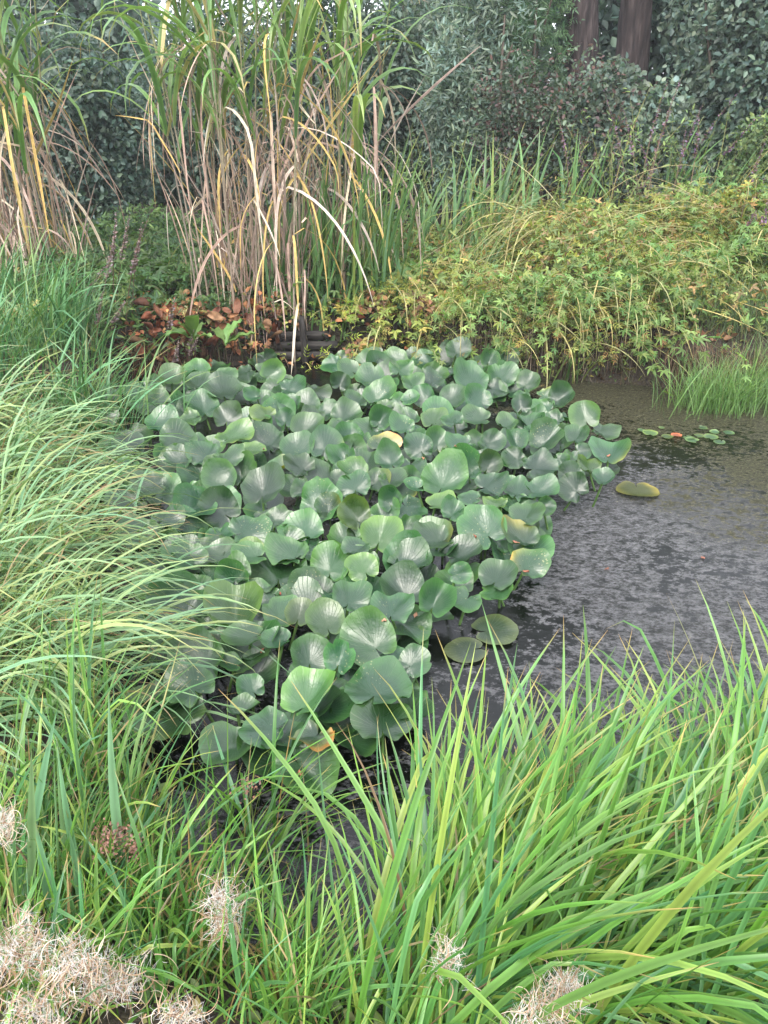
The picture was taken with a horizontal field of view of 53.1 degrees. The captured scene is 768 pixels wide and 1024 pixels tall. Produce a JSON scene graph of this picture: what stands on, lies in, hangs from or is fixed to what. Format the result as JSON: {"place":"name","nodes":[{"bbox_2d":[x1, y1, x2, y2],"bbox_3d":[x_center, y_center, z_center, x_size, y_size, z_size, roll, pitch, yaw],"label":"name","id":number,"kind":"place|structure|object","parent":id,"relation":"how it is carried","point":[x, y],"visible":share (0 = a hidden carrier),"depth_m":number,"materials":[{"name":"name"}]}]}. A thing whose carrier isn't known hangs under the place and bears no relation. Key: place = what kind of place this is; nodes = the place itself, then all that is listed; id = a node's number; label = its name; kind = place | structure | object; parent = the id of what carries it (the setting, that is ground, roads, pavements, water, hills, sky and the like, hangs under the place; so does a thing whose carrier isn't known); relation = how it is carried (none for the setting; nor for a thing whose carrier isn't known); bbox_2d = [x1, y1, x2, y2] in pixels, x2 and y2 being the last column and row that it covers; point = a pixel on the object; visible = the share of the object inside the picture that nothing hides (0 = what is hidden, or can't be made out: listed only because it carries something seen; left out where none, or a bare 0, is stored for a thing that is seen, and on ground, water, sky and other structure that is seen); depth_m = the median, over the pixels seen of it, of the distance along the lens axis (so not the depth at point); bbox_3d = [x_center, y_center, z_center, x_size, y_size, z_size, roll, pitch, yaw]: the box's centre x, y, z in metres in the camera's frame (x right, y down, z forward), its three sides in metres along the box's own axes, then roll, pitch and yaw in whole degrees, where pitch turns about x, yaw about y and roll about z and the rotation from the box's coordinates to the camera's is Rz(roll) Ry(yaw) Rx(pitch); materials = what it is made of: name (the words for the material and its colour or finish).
{"place":"outdoors","nodes":[
{"label":"outdoors","id":0,"kind":"place"},
{"bbox_2d":[0,176,767,1023],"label":"ground","id":1,"kind":"structure","parent":0,"point":[244,356],"depth_m":5.51,"materials":[{"name":"plant"}]},
{"bbox_2d":[0,793,39,925],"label":"willowherb","id":2,"kind":"object","parent":1,"relation":"on","point":[7,824],"visible":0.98,"depth_m":1.63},
{"bbox_2d":[0,894,80,1021],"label":"willowherb","id":3,"kind":"object","parent":1,"relation":"on","point":[12,952],"visible":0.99,"depth_m":1.42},
{"bbox_2d":[0,974,83,1023],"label":"willowherb","id":4,"kind":"object","parent":1,"relation":"on","point":[37,1015],"visible":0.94,"depth_m":1.38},
{"bbox_2d":[0,266,96,406],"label":"grass clump","id":5,"kind":"object","parent":1,"relation":"on","point":[5,325],"visible":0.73,"depth_m":4.60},
{"bbox_2d":[0,210,100,329],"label":"grass clump","id":6,"kind":"object","parent":1,"relation":"on","point":[9,276],"visible":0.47,"depth_m":5.48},
{"bbox_2d":[0,328,111,471],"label":"sedge tussock","id":7,"kind":"object","parent":1,"relation":"on","point":[12,410],"visible":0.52,"depth_m":4.15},
{"bbox_2d":[0,0,125,300],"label":"reed clump","id":8,"kind":"object","parent":1,"relation":"on","point":[19,90],"visible":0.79,"depth_m":5.78,"materials":[{"name":"green plant"}]},
{"bbox_2d":[35,741,92,940],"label":"iris clump","id":9,"kind":"object","parent":1,"relation":"on","point":[74,855],"visible":0.6,"depth_m":1.66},
{"bbox_2d":[23,913,113,1023],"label":"willowherb","id":10,"kind":"object","parent":1,"relation":"on","point":[67,966],"visible":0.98,"depth_m":1.41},
{"bbox_2d":[0,695,148,928],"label":"iris clump","id":11,"kind":"object","parent":1,"relation":"on","point":[35,798],"visible":0.6,"depth_m":1.74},
{"bbox_2d":[0,403,160,577],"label":"sedge tussock","id":12,"kind":"object","parent":1,"relation":"on","point":[13,454],"visible":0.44,"depth_m":3.38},
{"bbox_2d":[0,0,166,229],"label":"shrub","id":13,"kind":"object","parent":1,"relation":"on","point":[99,118],"visible":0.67,"depth_m":8.29,"materials":[{"name":"green plant"}]},
{"bbox_2d":[0,678,172,925],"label":"sedge tussock","id":14,"kind":"object","parent":1,"relation":"on","point":[21,797],"visible":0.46,"depth_m":1.87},
{"bbox_2d":[0,221,186,403],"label":"grass clump","id":15,"kind":"object","parent":1,"relation":"on","point":[60,317],"visible":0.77,"depth_m":4.97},
{"bbox_2d":[0,350,196,543],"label":"sedge tussock","id":16,"kind":"object","parent":1,"relation":"on","point":[39,443],"visible":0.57,"depth_m":3.76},
{"bbox_2d":[0,451,202,714],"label":"sedge tussock","id":17,"kind":"object","parent":1,"relation":"on","point":[13,530],"visible":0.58,"depth_m":2.72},
{"bbox_2d":[70,230,135,361],"bbox_3d":[-1.929,-1.411,5.181,0.513,0.837,0.633,-7,29,-13],"label":"loosestrife","id":18,"kind":"object","parent":1,"relation":"on","point":[118,313],"visible":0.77,"depth_m":5.17,"materials":[{"name":"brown plant"}]},
{"bbox_2d":[0,310,217,455],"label":"grass clump","id":19,"kind":"object","parent":1,"relation":"on","point":[83,377],"visible":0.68,"depth_m":4.50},
{"bbox_2d":[60,919,177,1023],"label":"willowherb","id":20,"kind":"object","parent":1,"relation":"on","point":[114,990],"visible":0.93,"depth_m":1.44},
{"bbox_2d":[0,527,238,803],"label":"sedge tussock","id":21,"kind":"object","parent":1,"relation":"on","point":[19,664],"visible":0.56,"depth_m":2.27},
{"bbox_2d":[0,797,240,1023],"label":"sedge tussock","id":22,"kind":"object","parent":1,"relation":"on","point":[58,913],"visible":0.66,"depth_m":1.58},
{"bbox_2d":[0,372,249,682],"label":"sedge tussock","id":23,"kind":"object","parent":1,"relation":"on","point":[32,526],"visible":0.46,"depth_m":3.03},
{"bbox_2d":[99,206,154,330],"bbox_3d":[-1.837,-1.624,5.384,0.434,1.034,0.390,5,28,10],"label":"loosestrife","id":24,"kind":"object","parent":1,"relation":"on","point":[134,262],"visible":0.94,"depth_m":5.41,"materials":[{"name":"green plant"}]},
{"bbox_2d":[62,224,192,272],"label":"bramble","id":25,"kind":"object","parent":1,"relation":"on","point":[150,239],"visible":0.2,"depth_m":7.24,"materials":[{"name":"green plant"}]},
{"bbox_2d":[85,253,205,299],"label":"bramble","id":26,"kind":"object","parent":1,"relation":"on","point":[162,282],"visible":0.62,"depth_m":6.01,"materials":[{"name":"green plant"}]},
{"bbox_2d":[0,507,291,813],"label":"sedge tussock","id":27,"kind":"object","parent":1,"relation":"on","point":[158,609],"visible":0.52,"depth_m":2.47,"materials":[{"name":"plant"}]},
{"bbox_2d":[1,639,294,972],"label":"sedge tussock","id":28,"kind":"object","parent":1,"relation":"on","point":[130,776],"visible":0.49,"depth_m":1.91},
{"bbox_2d":[136,980,218,1023],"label":"willowherb","id":29,"kind":"object","parent":1,"relation":"on","point":[181,1019],"visible":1,"depth_m":1.37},
{"bbox_2d":[52,0,334,313],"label":"reed clump","id":30,"kind":"object","parent":1,"relation":"on","point":[175,85],"visible":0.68,"depth_m":5.51,"materials":[{"name":"green plant"}]},
{"bbox_2d":[0,199,413,380],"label":"undergrowth","id":31,"kind":"object","parent":1,"relation":"on","point":[160,223],"visible":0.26,"depth_m":6.08,"materials":[{"name":"green plant"}]},
{"bbox_2d":[124,0,303,224],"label":"shrub","id":32,"kind":"object","parent":1,"relation":"on","point":[190,26],"visible":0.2,"depth_m":8.83,"materials":[{"name":"green plant"}]},
{"bbox_2d":[165,286,276,369],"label":"withered herb","id":33,"kind":"object","parent":1,"relation":"on","point":[249,343],"visible":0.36,"depth_m":5.89,"materials":[{"name":"brown plant"}]},
{"bbox_2d":[185,864,262,982],"bbox_3d":[-0.334,0.876,1.572,0.126,0.419,0.151,18,33,30],"label":"willowherb","id":34,"kind":"object","parent":1,"relation":"on","point":[215,897],"visible":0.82,"depth_m":1.54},
{"bbox_2d":[166,249,281,295],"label":"bramble","id":35,"kind":"object","parent":1,"relation":"on","point":[202,281],"visible":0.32,"depth_m":6.17,"materials":[{"name":"green plant"}]},
{"bbox_2d":[82,0,419,372],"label":"reed clump","id":36,"kind":"object","parent":1,"relation":"on","point":[300,25],"visible":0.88,"depth_m":5.40,"materials":[{"name":"green plant"}]},
{"bbox_2d":[133,643,400,983],"bbox_3d":[-0.305,0.761,1.955,0.725,0.565,0.802,-19,33,-32],"label":"sedge tussock","id":37,"kind":"object","parent":1,"relation":"on","point":[284,830],"visible":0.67,"depth_m":2.02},
{"bbox_2d":[120,297,430,375],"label":"dead dock plant","id":38,"kind":"object","parent":1,"relation":"on","point":[214,314],"visible":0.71,"depth_m":5.68,"materials":[{"name":"brown plant"}]},
{"bbox_2d":[96,819,465,1023],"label":"sedge tussock","id":39,"kind":"object","parent":1,"relation":"on","point":[294,989],"visible":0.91,"depth_m":1.55,"materials":[{"name":"plant"}]},
{"bbox_2d":[264,315,337,363],"bbox_3d":[-0.649,-1.329,5.993,0.571,0.422,0.127,0,28,0],"label":"timber edging","id":40,"kind":"object","parent":1,"relation":"on","point":[302,342],"visible":0.84,"depth_m":6.02,"materials":[{"name":"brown wood"}]},
{"bbox_2d":[225,136,385,344],"bbox_3d":[-0.530,-2.075,5.980,1.042,1.686,1.112,25,37,39],"label":"iris clump","id":41,"kind":"object","parent":1,"relation":"on","point":[320,267],"visible":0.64,"depth_m":5.90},
{"bbox_2d":[222,0,427,219],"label":"shrub","id":42,"kind":"object","parent":1,"relation":"on","point":[327,54],"visible":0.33,"depth_m":8.60,"materials":[{"name":"green plant"}]},
{"bbox_2d":[195,0,479,300],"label":"reed clump","id":43,"kind":"object","parent":1,"relation":"on","point":[343,10],"visible":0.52,"depth_m":5.73,"materials":[{"name":"green plant"}]},
{"bbox_2d":[0,0,738,208],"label":"distant trees","id":44,"kind":"object","parent":1,"relation":"on","point":[607,9],"visible":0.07,"depth_m":10.73,"materials":[{"name":"green plant"}]},
{"bbox_2d":[0,336,752,1023],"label":"ground plants","id":45,"kind":"object","parent":1,"relation":"on","point":[198,1002],"visible":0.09,"depth_m":1.96,"materials":[{"name":"green plant"}]},
{"bbox_2d":[2,226,767,408],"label":"leaf litter","id":46,"kind":"object","parent":1,"relation":"on","point":[727,337],"visible":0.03,"depth_m":5.65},
{"bbox_2d":[314,124,474,337],"bbox_3d":[-0.017,-2.153,5.976,1.081,1.604,1.018,-24,36,-37],"label":"iris clump","id":47,"kind":"object","parent":1,"relation":"on","point":[387,230],"visible":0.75,"depth_m":5.95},
{"bbox_2d":[334,277,463,364],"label":"trailing herb","id":48,"kind":"object","parent":1,"relation":"on","point":[363,345],"visible":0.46,"depth_m":5.94,"materials":[{"name":"green plant"}]},
{"bbox_2d":[326,0,488,225],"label":"shrub","id":49,"kind":"object","parent":1,"relation":"on","point":[418,27],"visible":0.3,"depth_m":8.72,"materials":[{"name":"green plant"}]},
{"bbox_2d":[306,230,518,306],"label":"trailing herb","id":50,"kind":"object","parent":1,"relation":"on","point":[410,263],"visible":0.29,"depth_m":6.37,"materials":[{"name":"green plant"}]},
{"bbox_2d":[348,268,534,367],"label":"trailing herb","id":51,"kind":"object","parent":1,"relation":"on","point":[460,308],"visible":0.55,"depth_m":5.80,"materials":[{"name":"green plant"}]},
{"bbox_2d":[380,244,534,311],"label":"trailing herb","id":52,"kind":"object","parent":1,"relation":"on","point":[438,279],"visible":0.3,"depth_m":6.26,"materials":[{"name":"green plant"}]},
{"bbox_2d":[385,126,551,246],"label":"tall herb","id":53,"kind":"object","parent":1,"relation":"on","point":[429,177],"visible":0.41,"depth_m":7.52,"materials":[{"name":"green plant"}]},
{"bbox_2d":[367,106,573,269],"bbox_3d":[0.738,-2.851,6.938,1.811,1.516,1.393,0,28,0],"label":"iris clump","id":54,"kind":"object","parent":1,"relation":"on","point":[426,225],"visible":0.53,"depth_m":6.94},
{"bbox_2d":[411,0,546,224],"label":"shrub","id":55,"kind":"object","parent":1,"relation":"on","point":[456,79],"visible":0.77,"depth_m":7.96,"materials":[{"name":"green plant"}]},
{"bbox_2d":[222,642,767,1023],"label":"sedge tussock","id":56,"kind":"object","parent":1,"relation":"on","point":[475,928],"visible":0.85,"depth_m":1.50,"materials":[{"name":"plant"}]},
{"bbox_2d":[364,179,641,291],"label":"flattened grass","id":57,"kind":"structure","parent":1,"relation":"on","point":[462,263],"depth_m":6.22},
{"bbox_2d":[424,260,596,373],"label":"trailing herb","id":58,"kind":"object","parent":1,"relation":"on","point":[498,301],"visible":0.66,"depth_m":5.60,"materials":[{"name":"green plant"}]},
{"bbox_2d":[255,628,767,1023],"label":"sedge tussock","id":59,"kind":"object","parent":1,"relation":"on","point":[604,732],"visible":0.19,"depth_m":1.74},
{"bbox_2d":[478,0,584,217],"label":"shrub","id":60,"kind":"object","parent":1,"relation":"on","point":[543,27],"visible":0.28,"depth_m":8.11,"materials":[{"name":"green plant"}]},
{"bbox_2d":[429,188,639,292],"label":"trailing herb","id":61,"kind":"object","parent":1,"relation":"on","point":[542,224],"visible":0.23,"depth_m":6.51,"materials":[{"name":"green plant"}]},
{"bbox_2d":[495,958,575,1023],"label":"willowherb","id":62,"kind":"object","parent":1,"relation":"on","point":[532,1006],"visible":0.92,"depth_m":1.33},
{"bbox_2d":[404,246,686,371],"bbox_3d":[1.156,-1.423,5.587,2.157,0.878,1.461,0,28,0],"label":"trailing herb","id":63,"kind":"object","parent":1,"relation":"on","point":[548,299],"visible":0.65,"depth_m":5.46,"materials":[{"name":"green plant"}]},
{"bbox_2d":[329,615,767,1023],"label":"sedge tussock","id":64,"kind":"object","parent":1,"relation":"on","point":[558,817],"visible":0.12,"depth_m":1.68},
{"bbox_2d":[460,38,659,218],"bbox_3d":[1.819,-3.796,7.939,2.018,1.867,1.106,5,28,9],"label":"shrub","id":65,"kind":"object","parent":1,"relation":"on","point":[542,120],"visible":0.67,"depth_m":7.67,"materials":[{"name":"green plant"}]},
{"bbox_2d":[525,942,603,1023],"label":"willowherb","id":66,"kind":"object","parent":1,"relation":"on","point":[566,988],"visible":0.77,"depth_m":1.35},
{"bbox_2d":[439,193,705,284],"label":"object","id":67,"kind":"object","parent":1,"relation":"on","point":[526,222],"visible":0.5,"depth_m":6.35,"materials":[{"name":"green plant"}]},
{"bbox_2d":[551,0,598,184],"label":"tree","id":68,"kind":"object","parent":1,"relation":"on","point":[585,32],"visible":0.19,"depth_m":8.20,"materials":[{"name":"brown plant"}]},
{"bbox_2d":[384,178,767,381],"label":"undergrowth","id":69,"kind":"object","parent":1,"relation":"on","point":[610,244],"visible":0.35,"depth_m":6.00,"materials":[{"name":"green plant"}]},
{"bbox_2d":[385,640,767,1023],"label":"sedge tussock","id":70,"kind":"object","parent":1,"relation":"on","point":[648,933],"visible":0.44,"depth_m":1.51,"materials":[{"name":"plant"}]},
{"bbox_2d":[398,605,767,1023],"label":"sedge tussock","id":71,"kind":"object","parent":1,"relation":"on","point":[635,785],"visible":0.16,"depth_m":1.75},
{"bbox_2d":[520,325,653,388],"bbox_3d":[1.438,-1.055,5.608,0.991,0.561,0.539,0,28,0],"label":"hanging thatch","id":72,"kind":"object","parent":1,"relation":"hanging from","point":[562,353],"visible":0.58,"depth_m":5.57,"materials":[{"name":"brown plant"}]},
{"bbox_2d":[534,112,646,229],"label":"iris clump","id":73,"kind":"object","parent":1,"relation":"on","point":[574,181],"visible":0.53,"depth_m":7.34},
{"bbox_2d":[437,610,767,1023],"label":"sedge tussock","id":74,"kind":"object","parent":1,"relation":"on","point":[744,912],"visible":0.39,"depth_m":1.51,"materials":[{"name":"plant"}]},
{"bbox_2d":[522,301,685,387],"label":"trailing herb","id":75,"kind":"object","parent":1,"relation":"on","point":[561,335],"visible":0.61,"depth_m":5.30,"materials":[{"name":"green plant"}]},
{"bbox_2d":[496,213,731,374],"bbox_3d":[1.676,-1.538,5.562,1.659,1.168,1.418,-18,33,-30],"label":"trailing herb","id":76,"kind":"object","parent":1,"relation":"on","point":[630,271],"visible":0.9,"depth_m":5.34,"materials":[{"name":"green plant"}]},
{"bbox_2d":[536,52,694,220],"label":"shrub","id":77,"kind":"object","parent":1,"relation":"on","point":[649,103],"visible":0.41,"depth_m":7.82,"materials":[{"name":"green plant"}]},
{"bbox_2d":[482,169,765,263],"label":"flattened grass","id":78,"kind":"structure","parent":1,"relation":"on","point":[663,223],"depth_m":6.32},
{"bbox_2d":[554,74,694,227],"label":"tall herb","id":79,"kind":"object","parent":1,"relation":"on","point":[633,171],"visible":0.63,"depth_m":7.40,"materials":[{"name":"green plant"}]},
{"bbox_2d":[615,0,652,209],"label":"tree","id":80,"kind":"object","parent":1,"relation":"on","point":[633,41],"visible":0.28,"depth_m":8.38,"materials":[{"name":"brown plant"}]},
{"bbox_2d":[603,69,687,218],"bbox_3d":[2.469,-3.419,7.320,0.709,1.409,0.731,23,36,37],"label":"loosestrife","id":81,"kind":"object","parent":1,"relation":"on","point":[646,161],"visible":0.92,"depth_m":7.19,"materials":[{"name":"green plant"}]},
{"bbox_2d":[531,638,767,1009],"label":"sedge tussock","id":82,"kind":"object","parent":1,"relation":"on","point":[765,764],"visible":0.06,"depth_m":1.91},
{"bbox_2d":[555,234,759,351],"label":"trailing herb","id":83,"kind":"object","parent":1,"relation":"on","point":[669,262],"visible":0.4,"depth_m":5.54,"materials":[{"name":"green plant"}]},
{"bbox_2d":[557,602,767,798],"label":"sedge tussock","id":84,"kind":"object","parent":1,"relation":"on","point":[749,711],"visible":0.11,"depth_m":2.09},
{"bbox_2d":[577,637,767,1002],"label":"sedge tussock","id":85,"kind":"object","parent":1,"relation":"on","point":[756,753],"visible":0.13,"depth_m":1.76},
{"bbox_2d":[594,289,767,403],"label":"trailing herb","id":86,"kind":"object","parent":1,"relation":"on","point":[688,333],"visible":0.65,"depth_m":5.31,"materials":[{"name":"green plant"}]},
{"bbox_2d":[598,581,767,775],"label":"sedge tussock","id":87,"kind":"object","parent":1,"relation":"on","point":[734,701],"visible":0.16,"depth_m":2.18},
{"bbox_2d":[618,232,767,314],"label":"trailing herb","id":88,"kind":"object","parent":1,"relation":"on","point":[724,251],"visible":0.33,"depth_m":5.73,"materials":[{"name":"green plant"}]},
{"bbox_2d":[632,247,767,369],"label":"rush clump","id":89,"kind":"object","parent":1,"relation":"on","point":[751,310],"visible":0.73,"depth_m":5.48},
{"bbox_2d":[634,215,767,289],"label":"trailing herb","id":90,"kind":"object","parent":1,"relation":"on","point":[751,229],"visible":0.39,"depth_m":5.99,"materials":[{"name":"green plant"}]},
{"bbox_2d":[643,98,767,209],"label":"tall herb","id":91,"kind":"object","parent":1,"relation":"on","point":[701,171],"visible":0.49,"depth_m":7.35,"materials":[{"name":"green plant"}]},
{"bbox_2d":[645,170,767,238],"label":"trailing herb","id":92,"kind":"object","parent":1,"relation":"on","point":[760,186],"visible":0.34,"depth_m":6.59,"materials":[{"name":"green plant"}]},
{"bbox_2d":[649,177,767,252],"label":"trailing herb","id":93,"kind":"object","parent":1,"relation":"on","point":[729,196],"visible":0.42,"depth_m":6.54,"materials":[{"name":"green plant"}]},
{"bbox_2d":[650,338,767,398],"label":"hanging thatch","id":94,"kind":"object","parent":1,"relation":"hanging from","point":[677,370],"visible":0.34,"depth_m":5.38,"materials":[{"name":"brown plant"}]},
{"bbox_2d":[657,0,767,198],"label":"shrub","id":95,"kind":"object","parent":1,"relation":"on","point":[697,81],"visible":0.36,"depth_m":8.13,"materials":[{"name":"green plant"}]},
{"bbox_2d":[661,85,767,221],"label":"loosestrife","id":96,"kind":"object","parent":1,"relation":"on","point":[683,150],"visible":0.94,"depth_m":7.09,"materials":[{"name":"green plant"}]},
{"bbox_2d":[689,0,767,188],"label":"shrub","id":97,"kind":"object","parent":1,"relation":"on","point":[738,74],"visible":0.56,"depth_m":7.78,"materials":[{"name":"green plant"}]},
{"bbox_2d":[715,97,767,194],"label":"shrub","id":98,"kind":"object","parent":1,"relation":"on","point":[746,154],"visible":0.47,"depth_m":7.67,"materials":[{"name":"green plant"}]},
{"bbox_2d":[69,361,767,1000],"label":"water","id":99,"kind":"structure","parent":0,"point":[709,503],"depth_m":3.11,"materials":[{"name":"black liquid"}]},
{"bbox_2d":[0,569,236,829],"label":"sedge tussock","id":100,"kind":"object","parent":99,"relation":"in","point":[89,685],"visible":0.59,"depth_m":2.08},
{"bbox_2d":[0,709,263,1020],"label":"sedge tussock","id":101,"kind":"object","parent":99,"relation":"in","point":[151,835],"visible":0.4,"depth_m":1.77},
{"bbox_2d":[28,772,355,1023],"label":"sedge tussock","id":102,"kind":"object","parent":99,"relation":"in","point":[181,928],"visible":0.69,"depth_m":1.65,"materials":[{"name":"plant"}]},
{"bbox_2d":[86,336,631,794],"bbox_3d":[-0.074,-0.256,4.121,2.980,0.437,4.280,-8,29,-14],"label":"pond lily","id":103,"kind":"object","parent":99,"relation":"in","point":[340,598],"visible":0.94,"depth_m":3.43,"materials":[{"name":"green plant"}]},
{"bbox_2d":[444,637,487,662],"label":"floating leaf","id":104,"kind":"object","parent":99,"relation":"on","point":[456,649],"visible":0.95,"depth_m":2.85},
{"bbox_2d":[471,614,518,644],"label":"floating leaf","id":105,"kind":"object","parent":99,"relation":"on","point":[505,629],"visible":0.94,"depth_m":2.96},
{"bbox_2d":[647,340,767,420],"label":"rush clump","id":106,"kind":"object","parent":99,"relation":"in","point":[726,395],"visible":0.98,"depth_m":5.04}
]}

